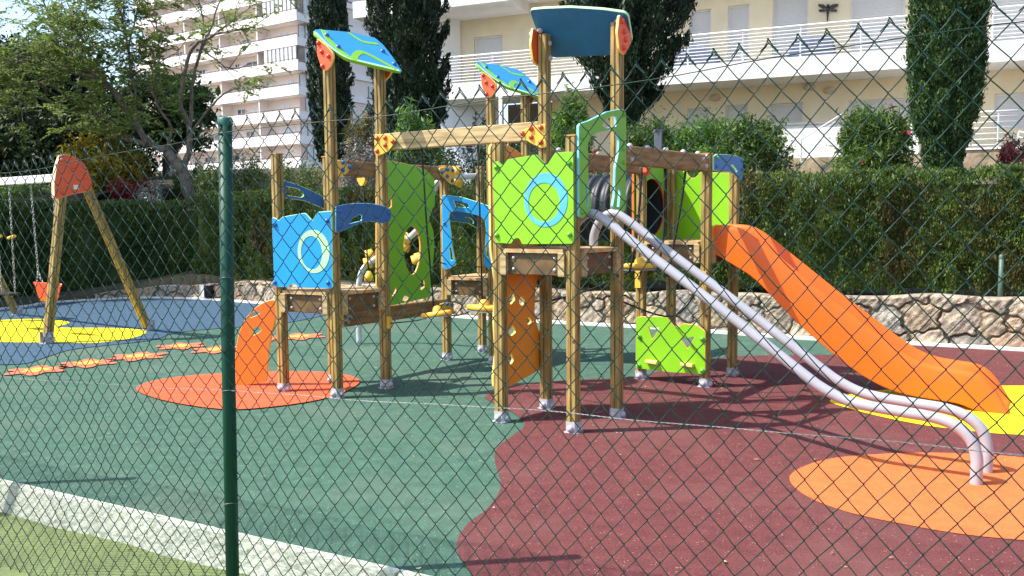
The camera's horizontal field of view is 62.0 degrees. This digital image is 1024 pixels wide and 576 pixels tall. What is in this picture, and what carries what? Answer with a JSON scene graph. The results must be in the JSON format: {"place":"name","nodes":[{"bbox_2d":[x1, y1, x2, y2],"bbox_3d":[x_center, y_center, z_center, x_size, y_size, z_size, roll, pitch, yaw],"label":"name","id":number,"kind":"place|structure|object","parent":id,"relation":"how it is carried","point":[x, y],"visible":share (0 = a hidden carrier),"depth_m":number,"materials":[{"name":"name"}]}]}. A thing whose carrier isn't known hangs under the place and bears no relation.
{"place":"outdoors","nodes":[
{"label":"outdoors","id":0,"kind":"place"},
{"bbox_2d":[0,512,249,575],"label":"court floor","id":1,"kind":"structure","parent":0,"point":[115,553],"depth_m":4.64,"materials":[{"name":"green paint"}]},
{"bbox_2d":[0,479,429,575],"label":"white kerb","id":2,"kind":"structure","parent":1,"relation":"on","point":[352,566],"depth_m":4.55,"materials":[{"name":"white concrete"}]},
{"bbox_2d":[0,0,1023,575],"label":"chain link fence","id":3,"kind":"object","parent":1,"relation":"on","point":[228,384],"visible":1,"depth_m":3.19,"materials":[{"name":"green metal"}]},
{"bbox_2d":[0,0,551,146],"label":"sky","id":4,"kind":"structure","parent":0,"point":[5,3],"materials":[{"name":"white"}]},
{"bbox_2d":[0,315,833,575],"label":"play floor","id":5,"kind":"structure","parent":0,"point":[590,346],"depth_m":6.25,"materials":[{"name":"green rubber"}]},
{"bbox_2d":[3,365,67,374],"bbox_3d":[-5.109,0.883,9.159,0.658,0.001,0.632,-1,5,0],"label":"flower marking","id":6,"kind":"object","parent":5,"relation":"on","point":[56,369],"visible":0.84,"depth_m":9.13,"materials":[{"name":"orange rubber"}]},
{"bbox_2d":[21,367,49,371],"bbox_3d":[-5.109,0.879,9.159,0.324,0.001,0.311,-1,5,0],"label":"flower marking","id":7,"kind":"object","parent":6,"relation":"on","point":[37,369],"visible":0.92,"depth_m":9.17,"materials":[{"name":"rubber"}]},
{"bbox_2d":[61,359,116,367],"bbox_3d":[-4.774,0.844,9.592,0.664,0.001,0.610,-1,5,0],"label":"flower marking","id":8,"kind":"object","parent":5,"relation":"on","point":[69,364],"visible":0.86,"depth_m":9.56,"materials":[{"name":"orange rubber"}]},
{"bbox_2d":[73,360,101,364],"bbox_3d":[-4.774,0.840,9.592,0.327,0.001,0.300,-1,5,0],"label":"flower marking","id":9,"kind":"object","parent":8,"relation":"on","point":[85,362],"visible":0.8,"depth_m":9.60,"materials":[{"name":"rubber"}]},
{"bbox_2d":[106,352,166,360],"bbox_3d":[-4.412,0.804,10.040,0.672,0.001,0.691,-1,5,0],"label":"flower marking","id":10,"kind":"object","parent":5,"relation":"on","point":[119,356],"visible":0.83,"depth_m":10.01,"materials":[{"name":"orange rubber"}]},
{"bbox_2d":[123,354,151,357],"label":"flower marking","id":11,"kind":"object","parent":10,"relation":"on","point":[139,355],"visible":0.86,"depth_m":10.06,"materials":[{"name":"rubber"}]},
{"bbox_2d":[0,299,323,363],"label":"blue floor","id":12,"kind":"structure","parent":5,"relation":"on","point":[213,309],"depth_m":14.05,"materials":[{"name":"rubber"}]},
{"bbox_2d":[0,319,145,342],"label":"yellow patch","id":13,"kind":"object","parent":12,"relation":"on","point":[83,336],"visible":0.81,"depth_m":12.18,"materials":[{"name":"rubber"}]},
{"bbox_2d":[0,154,155,343],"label":"swing set","id":14,"kind":"object","parent":12,"relation":"on","point":[86,182],"visible":0.82,"depth_m":11.38,"materials":[{"name":"brown wood"}]},
{"bbox_2d":[0,186,20,295],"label":"flat swing","id":15,"kind":"object","parent":14,"relation":"hanging from","point":[9,293],"visible":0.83,"depth_m":12.43,"materials":[{"name":"black rubber"}]},
{"bbox_2d":[30,185,61,301],"bbox_3d":[-6.508,-0.623,11.880,0.747,1.638,0.045,3,6,34],"label":"bucket swing","id":16,"kind":"object","parent":14,"relation":"hanging from","point":[39,289],"visible":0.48,"depth_m":12.01,"materials":[{"name":"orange plastic"}]},
{"bbox_2d":[157,343,205,348],"bbox_3d":[-4.213,0.736,10.836,0.642,0.001,0.580,-1,5,0],"label":"flower marking","id":17,"kind":"object","parent":5,"relation":"on","point":[187,347],"visible":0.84,"depth_m":10.79,"materials":[{"name":"orange rubber"}]},
{"bbox_2d":[169,344,192,346],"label":"flower marking","id":18,"kind":"object","parent":17,"relation":"on","point":[181,345],"visible":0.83,"depth_m":10.84,"materials":[{"name":"rubber"}]},
{"bbox_2d":[191,346,235,352],"bbox_3d":[-3.652,0.758,10.510,0.623,0.001,0.626,-1,5,0],"label":"flower marking","id":19,"kind":"object","parent":5,"relation":"on","point":[202,349],"visible":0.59,"depth_m":10.43,"materials":[{"name":"orange rubber"}]},
{"bbox_2d":[203,347,220,350],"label":"flower marking","id":20,"kind":"object","parent":19,"relation":"on","point":[215,349],"visible":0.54,"depth_m":10.48,"materials":[{"name":"rubber"}]},
{"bbox_2d":[136,371,359,408],"bbox_3d":[-2.550,0.949,8.076,2.127,0.001,1.799,-1,5,0],"label":"coral patch","id":21,"kind":"object","parent":5,"relation":"on","point":[248,399],"visible":0.66,"depth_m":7.99,"materials":[{"name":"rubber"}]},
{"bbox_2d":[288,333,324,339],"bbox_3d":[-2.903,0.659,11.622,0.726,0.001,0.706,-1,5,0],"label":"flower marking","id":22,"kind":"object","parent":5,"relation":"on","point":[314,335],"visible":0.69,"depth_m":11.59,"materials":[{"name":"orange rubber"}]},
{"bbox_2d":[288,334,309,337],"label":"flower marking","id":23,"kind":"object","parent":22,"relation":"on","point":[298,335],"visible":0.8,"depth_m":11.58,"materials":[{"name":"rubber"}]},
{"bbox_2d":[0,297,1023,351],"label":"kerb","id":24,"kind":"structure","parent":5,"relation":"on","point":[797,337],"depth_m":12.31,"materials":[{"name":"concrete"}]},
{"bbox_2d":[94,280,1023,347],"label":"stone wall","id":25,"kind":"structure","parent":24,"relation":"on","point":[981,316],"depth_m":10.77,"materials":[{"name":"beige stone"}]},
{"bbox_2d":[199,285,214,297],"bbox_3d":[-6.127,0.086,17.229,0.310,0.300,0.240,3,6,37],"label":"floodlight","id":26,"kind":"object","parent":25,"relation":"attached to","point":[205,293],"visible":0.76,"depth_m":17.12,"materials":[{"name":"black metal"}]},
{"bbox_2d":[997,254,1004,296],"bbox_3d":[5.911,-0.069,10.306,0.061,0.682,0.063,-1,5,0],"label":"fence post","id":27,"kind":"object","parent":25,"relation":"on","point":[1000,274],"visible":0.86,"depth_m":10.28,"materials":[{"name":"green metal"}]},
{"bbox_2d":[235,6,1010,484],"bbox_3d":[0.463,-0.715,7.924,7.268,3.312,3.133,2,6,32],"label":"play structure","id":28,"kind":"object","parent":5,"relation":"on","point":[569,30],"visible":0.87,"depth_m":7.47,"materials":[{"name":"brown wood"}]},
{"bbox_2d":[456,345,1023,575],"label":"maroon floor","id":29,"kind":"structure","parent":5,"relation":"on","point":[972,558],"depth_m":5.05,"materials":[{"name":"rubber"}]},
{"bbox_2d":[790,453,1023,539],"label":"orange patch","id":30,"kind":"object","parent":29,"relation":"on","point":[957,506],"visible":0.89,"depth_m":4.91,"materials":[{"name":"rubber"}]},
{"bbox_2d":[830,386,1023,434],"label":"yellow patch","id":31,"kind":"object","parent":29,"relation":"on","point":[1012,422],"visible":0.41,"depth_m":6.71,"materials":[{"name":"rubber"}]},
{"bbox_2d":[0,168,1023,307],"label":"hillside","id":32,"kind":"structure","parent":0,"point":[190,276],"depth_m":17.66,"materials":[{"name":"beige stone"}]},
{"bbox_2d":[0,173,50,198],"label":"garden bush","id":33,"kind":"object","parent":32,"relation":"on","point":[16,191],"visible":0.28,"depth_m":21.36,"materials":[{"name":"green plant"}]},
{"bbox_2d":[0,22,119,176],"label":"dense tree","id":34,"kind":"object","parent":32,"relation":"on","point":[70,85],"visible":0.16,"depth_m":25.31,"materials":[{"name":"green plant"}]},
{"bbox_2d":[0,96,134,187],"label":"dense tree","id":35,"kind":"object","parent":32,"relation":"on","point":[11,148],"visible":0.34,"depth_m":23.60,"materials":[{"name":"green plant"}]},
{"bbox_2d":[0,197,199,297],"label":"hedge","id":36,"kind":"object","parent":32,"relation":"on","point":[190,230],"visible":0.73,"depth_m":18.07,"materials":[{"name":"green plant"}]},
{"bbox_2d":[51,124,156,209],"bbox_3d":[-10.876,-2.921,22.701,2.703,3.145,2.567,-1,5,0],"label":"croton shrub","id":37,"kind":"object","parent":32,"relation":"on","point":[77,147],"visible":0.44,"depth_m":22.18,"materials":[{"name":"green plant"}]},
{"bbox_2d":[42,91,168,178],"bbox_3d":[-13.051,-4.251,26.686,4.657,3.768,3.027,-1,5,0],"label":"dense tree","id":38,"kind":"object","parent":32,"relation":"on","point":[144,110],"visible":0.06,"depth_m":26.23,"materials":[{"name":"green plant"}]},
{"bbox_2d":[106,170,156,210],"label":"burgundy shrub","id":39,"kind":"object","parent":32,"relation":"on","point":[121,185],"visible":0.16,"depth_m":21.55,"materials":[{"name":"red plant"}]},
{"bbox_2d":[134,177,164,210],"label":"silver shrub","id":40,"kind":"object","parent":32,"relation":"on","point":[150,196],"visible":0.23,"depth_m":21.35,"materials":[{"name":"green plant"}]},
{"bbox_2d":[0,0,305,209],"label":"feathery tree","id":41,"kind":"object","parent":32,"relation":"on","point":[88,70],"visible":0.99,"depth_m":21.47,"materials":[{"name":"green plant"}]},
{"bbox_2d":[100,68,222,176],"bbox_3d":[-11.273,-4.874,27.620,4.004,4.737,3.239,-1,5,0],"label":"dense tree","id":42,"kind":"object","parent":32,"relation":"on","point":[200,107],"visible":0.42,"depth_m":27.09,"materials":[{"name":"green plant"}]},
{"bbox_2d":[168,155,210,209],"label":"white flower bush","id":43,"kind":"object","parent":32,"relation":"on","point":[177,181],"visible":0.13,"depth_m":23.27,"materials":[{"name":"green plant"}]},
{"bbox_2d":[190,161,218,209],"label":"garden bush","id":44,"kind":"object","parent":32,"relation":"on","point":[204,183],"visible":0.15,"depth_m":20.69,"materials":[{"name":"green plant"}]},
{"bbox_2d":[214,135,270,202],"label":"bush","id":45,"kind":"object","parent":32,"relation":"on","point":[247,178],"visible":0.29,"depth_m":21.79,"materials":[{"name":"green plant"}]},
{"bbox_2d":[133,0,429,170],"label":"apartment block","id":46,"kind":"structure","parent":32,"relation":"on","point":[281,42],"depth_m":111.04,"materials":[{"name":"white paint"}]},
{"bbox_2d":[205,157,215,163],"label":"window","id":47,"kind":"structure","parent":46,"relation":"in","point":[213,159],"depth_m":118.26,"materials":[{"name":"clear glass"}]},
{"bbox_2d":[237,109,245,115],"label":"window","id":48,"kind":"structure","parent":46,"relation":"in","point":[240,112],"depth_m":113.98,"materials":[{"name":"clear glass"}]},
{"bbox_2d":[246,132,254,137],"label":"window","id":49,"kind":"structure","parent":46,"relation":"in","point":[247,133],"depth_m":113.44,"materials":[{"name":"clear glass"}]},
{"bbox_2d":[246,61,256,66],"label":"window","id":50,"kind":"structure","parent":46,"relation":"in","point":[256,61],"depth_m":112.22,"materials":[{"name":"clear glass"}]},
{"bbox_2d":[279,32,288,37],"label":"window","id":51,"kind":"structure","parent":46,"relation":"in","point":[286,33],"depth_m":108.39,"materials":[{"name":"white paint"}]},
{"bbox_2d":[282,127,295,134],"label":"window","id":52,"kind":"structure","parent":46,"relation":"in","point":[293,129],"depth_m":109.16,"materials":[{"name":"white paint"}]},
{"bbox_2d":[298,25,309,38],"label":"window","id":53,"kind":"structure","parent":46,"relation":"in","point":[302,30],"depth_m":106.61,"materials":[{"name":"white glass"}]},
{"bbox_2d":[299,74,312,86],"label":"window","id":54,"kind":"structure","parent":46,"relation":"in","point":[302,78],"depth_m":107.02,"materials":[{"name":"white glass"}]},
{"bbox_2d":[300,122,313,135],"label":"window","id":55,"kind":"structure","parent":46,"relation":"in","point":[305,132],"depth_m":107.81,"materials":[{"name":"white glass"}]},
{"bbox_2d":[302,0,311,13],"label":"window","id":56,"kind":"structure","parent":46,"relation":"in","point":[304,2],"depth_m":105.60,"materials":[{"name":"white glass"}]},
{"bbox_2d":[304,48,311,62],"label":"window","id":57,"kind":"structure","parent":46,"relation":"in","point":[305,50],"depth_m":105.91,"materials":[{"name":"white glass"}]},
{"bbox_2d":[305,97,318,111],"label":"window","id":58,"kind":"structure","parent":46,"relation":"in","point":[306,100],"depth_m":106.37,"materials":[{"name":"white glass"}]},
{"bbox_2d":[306,146,318,160],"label":"window","id":59,"kind":"structure","parent":46,"relation":"in","point":[311,150],"depth_m":107.34,"materials":[{"name":"white glass"}]},
{"bbox_2d":[368,86,373,97],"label":"window","id":60,"kind":"structure","parent":46,"relation":"in","point":[370,89],"depth_m":115.44,"materials":[{"name":"white glass"}]},
{"bbox_2d":[264,148,322,200],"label":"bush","id":61,"kind":"object","parent":32,"relation":"on","point":[308,182],"visible":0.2,"depth_m":20.09,"materials":[{"name":"green plant"}]},
{"bbox_2d":[305,0,355,164],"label":"cypress tree","id":62,"kind":"object","parent":32,"relation":"on","point":[329,15],"visible":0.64,"depth_m":36.93,"materials":[{"name":"green plant"}]},
{"bbox_2d":[338,127,375,198],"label":"flowering bush","id":63,"kind":"object","parent":32,"relation":"on","point":[358,156],"visible":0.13,"depth_m":19.20,"materials":[{"name":"green plant"}]},
{"bbox_2d":[340,106,374,160],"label":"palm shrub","id":64,"kind":"object","parent":32,"relation":"on","point":[360,128],"visible":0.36,"depth_m":33.22,"materials":[{"name":"green plant"}]},
{"bbox_2d":[362,0,453,160],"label":"conifer tree","id":65,"kind":"object","parent":32,"relation":"on","point":[408,28],"visible":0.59,"depth_m":21.56,"materials":[{"name":"green plant"}]},
{"bbox_2d":[387,94,446,165],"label":"oleander bush","id":66,"kind":"object","parent":32,"relation":"on","point":[413,124],"visible":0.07,"depth_m":18.57,"materials":[{"name":"green plant"}]},
{"bbox_2d":[387,129,471,196],"bbox_3d":[-1.719,-1.964,17.897,2.218,2.729,2.086,-1,5,0],"label":"dark bush","id":67,"kind":"object","parent":32,"relation":"on","point":[414,159],"visible":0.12,"depth_m":17.55,"materials":[{"name":"green plant"}]},
{"bbox_2d":[460,111,485,191],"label":"purple shrub","id":68,"kind":"object","parent":32,"relation":"on","point":[468,149],"visible":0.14,"depth_m":22.68,"materials":[{"name":"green plant"}]},
{"bbox_2d":[457,125,553,194],"bbox_3d":[-0.025,-1.997,17.352,2.552,2.711,2.349,-1,5,0],"label":"dark bush","id":69,"kind":"object","parent":32,"relation":"on","point":[481,160],"visible":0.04,"depth_m":17.08,"materials":[{"name":"green plant"}]},
{"bbox_2d":[551,80,596,174],"bbox_3d":[1.223,-2.655,17.858,1.186,3.576,1.072,-1,5,0],"label":"oleander bush","id":70,"kind":"object","parent":32,"relation":"on","point":[563,123],"visible":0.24,"depth_m":17.60,"materials":[{"name":"green plant"}]},
{"bbox_2d":[591,145,608,174],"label":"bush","id":71,"kind":"object","parent":32,"relation":"on","point":[593,172],"visible":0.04,"depth_m":18.89,"materials":[{"name":"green plant"}]},
{"bbox_2d":[188,162,1023,296],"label":"hedge","id":72,"kind":"object","parent":32,"relation":"on","point":[950,246],"visible":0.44,"depth_m":11.13,"materials":[{"name":"green plant"}]},
{"bbox_2d":[558,0,699,135],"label":"conifer tree","id":73,"kind":"object","parent":32,"relation":"on","point":[649,21],"visible":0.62,"depth_m":20.35,"materials":[{"name":"green plant"}]},
{"bbox_2d":[609,106,688,172],"bbox_3d":[3.309,-2.946,20.346,2.206,2.649,2.203,-1,5,0],"label":"garden bush","id":74,"kind":"object","parent":32,"relation":"on","point":[638,139],"visible":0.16,"depth_m":19.91,"materials":[{"name":"green plant"}]},
{"bbox_2d":[653,129,663,148],"bbox_3d":[2.900,-2.002,16.895,0.270,2.250,0.270,-1,5,0],"label":"post","id":75,"kind":"object","parent":32,"relation":"on","point":[658,139],"visible":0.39,"depth_m":16.75,"materials":[{"name":"grey metal"}]},
{"bbox_2d":[353,0,1023,183],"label":"villa","id":76,"kind":"object","parent":32,"relation":"on","point":[496,32],"visible":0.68,"depth_m":28.05,"materials":[{"name":"white paint"}]},
{"bbox_2d":[475,35,502,81],"bbox_3d":[-0.839,-8.587,32.477,1.188,1.932,0.090,1,5,23],"label":"window","id":77,"kind":"structure","parent":76,"relation":"in","point":[492,44],"depth_m":32.45,"materials":[{"name":"white paint"}]},
{"bbox_2d":[508,102,551,154],"bbox_3d":[0.834,-4.826,32.688,2.027,4.421,0.200,1,5,23],"label":"window","id":78,"kind":"structure","parent":76,"relation":"in","point":[513,111],"depth_m":32.65,"materials":[{"name":"grey glass"}]},
{"bbox_2d":[674,47,719,65],"bbox_3d":[6.112,-7.678,28.521,1.627,0.680,0.700,1,5,23],"label":"covered sofa","id":79,"kind":"object","parent":76,"relation":"on","point":[700,54],"visible":0.31,"depth_m":28.13,"materials":[{"name":"white fabric"}]},
{"bbox_2d":[688,108,709,137],"bbox_3d":[6.520,-5.684,29.615,0.786,1.092,0.090,1,5,23],"label":"window","id":80,"kind":"structure","parent":76,"relation":"in","point":[700,110],"depth_m":29.60,"materials":[{"name":"white paint"}]},
{"bbox_2d":[690,9,710,48],"bbox_3d":[6.509,-8.486,29.377,0.743,2.109,0.090,1,5,23],"label":"window","id":81,"kind":"structure","parent":76,"relation":"in","point":[701,20],"depth_m":29.33,"materials":[{"name":"white paint"}]},
{"bbox_2d":[726,105,747,126],"bbox_3d":[7.690,-5.684,29.120,0.755,1.100,0.090,1,5,23],"label":"window","id":82,"kind":"structure","parent":76,"relation":"in","point":[729,109],"depth_m":29.12,"materials":[{"name":"white paint"}]},
{"bbox_2d":[728,5,749,61],"bbox_3d":[7.693,-8.470,28.878,0.711,2.137,0.090,1,5,23],"label":"window","id":83,"kind":"structure","parent":76,"relation":"in","point":[738,16],"depth_m":28.86,"materials":[{"name":"white paint"}]},
{"bbox_2d":[769,103,802,123],"bbox_3d":[9.171,-5.747,28.488,1.079,0.813,0.090,1,5,23],"label":"window","id":84,"kind":"structure","parent":76,"relation":"in","point":[780,111],"depth_m":28.46,"materials":[{"name":"white paint"}]},
{"bbox_2d":[772,0,808,58],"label":"window","id":85,"kind":"structure","parent":76,"relation":"in","point":[785,12],"depth_m":28.23,"materials":[{"name":"white paint"}]},
{"bbox_2d":[787,35,835,56],"bbox_3d":[9.529,-7.593,27.082,1.443,0.687,0.700,1,5,23],"label":"covered sofa","id":86,"kind":"object","parent":76,"relation":"on","point":[812,44],"visible":0.44,"depth_m":26.74,"materials":[{"name":"white fabric"}]},
{"bbox_2d":[818,4,837,21],"bbox_3d":[10.214,-8.909,27.539,0.611,0.582,0.111,1,5,22],"label":"dragonfly ornament","id":87,"kind":"object","parent":76,"relation":"attached to","point":[828,7],"visible":1,"depth_m":27.50,"materials":[{"name":"brown metal"}]},
{"bbox_2d":[850,0,904,52],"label":"window","id":88,"kind":"structure","parent":76,"relation":"in","point":[860,9],"depth_m":27.19,"materials":[{"name":"white paint"}]},
{"bbox_2d":[848,98,909,118],"bbox_3d":[11.812,-5.587,27.385,1.857,0.908,0.090,1,5,23],"label":"window","id":89,"kind":"structure","parent":76,"relation":"in","point":[874,103],"depth_m":27.29,"materials":[{"name":"white paint"}]},
{"bbox_2d":[990,0,1023,41],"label":"window","id":90,"kind":"structure","parent":76,"relation":"in","point":[999,2],"depth_m":25.80,"materials":[{"name":"white paint"}]},
{"bbox_2d":[994,93,1023,128],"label":"window","id":91,"kind":"structure","parent":76,"relation":"in","point":[1018,98],"depth_m":25.97,"materials":[{"name":"white paint"}]},
{"bbox_2d":[663,98,747,176],"bbox_3d":[4.497,-3.006,19.794,2.259,2.789,2.157,-1,5,0],"label":"garden bush","id":92,"kind":"object","parent":32,"relation":"on","point":[686,140],"visible":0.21,"depth_m":19.54,"materials":[{"name":"green plant"}]},
{"bbox_2d":[701,108,803,189],"bbox_3d":[5.377,-2.680,18.816,2.222,2.451,2.099,-1,5,0],"label":"garden bush","id":93,"kind":"object","parent":32,"relation":"on","point":[752,144],"visible":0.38,"depth_m":18.37,"materials":[{"name":"green plant"}]},
{"bbox_2d":[822,101,922,187],"bbox_3d":[7.836,-2.853,18.335,2.092,2.529,1.901,-1,5,0],"label":"oleander bush","id":94,"kind":"object","parent":32,"relation":"on","point":[887,146],"visible":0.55,"depth_m":17.87,"materials":[{"name":"green plant"}]},
{"bbox_2d":[901,0,992,184],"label":"cypress tree","id":95,"kind":"object","parent":32,"relation":"on","point":[956,100],"visible":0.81,"depth_m":16.16,"materials":[{"name":"green plant"}]},
{"bbox_2d":[994,132,1023,183],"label":"pink shrub","id":96,"kind":"object","parent":32,"relation":"on","point":[1008,152],"visible":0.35,"depth_m":17.32,"materials":[{"name":"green plant"}]}
]}

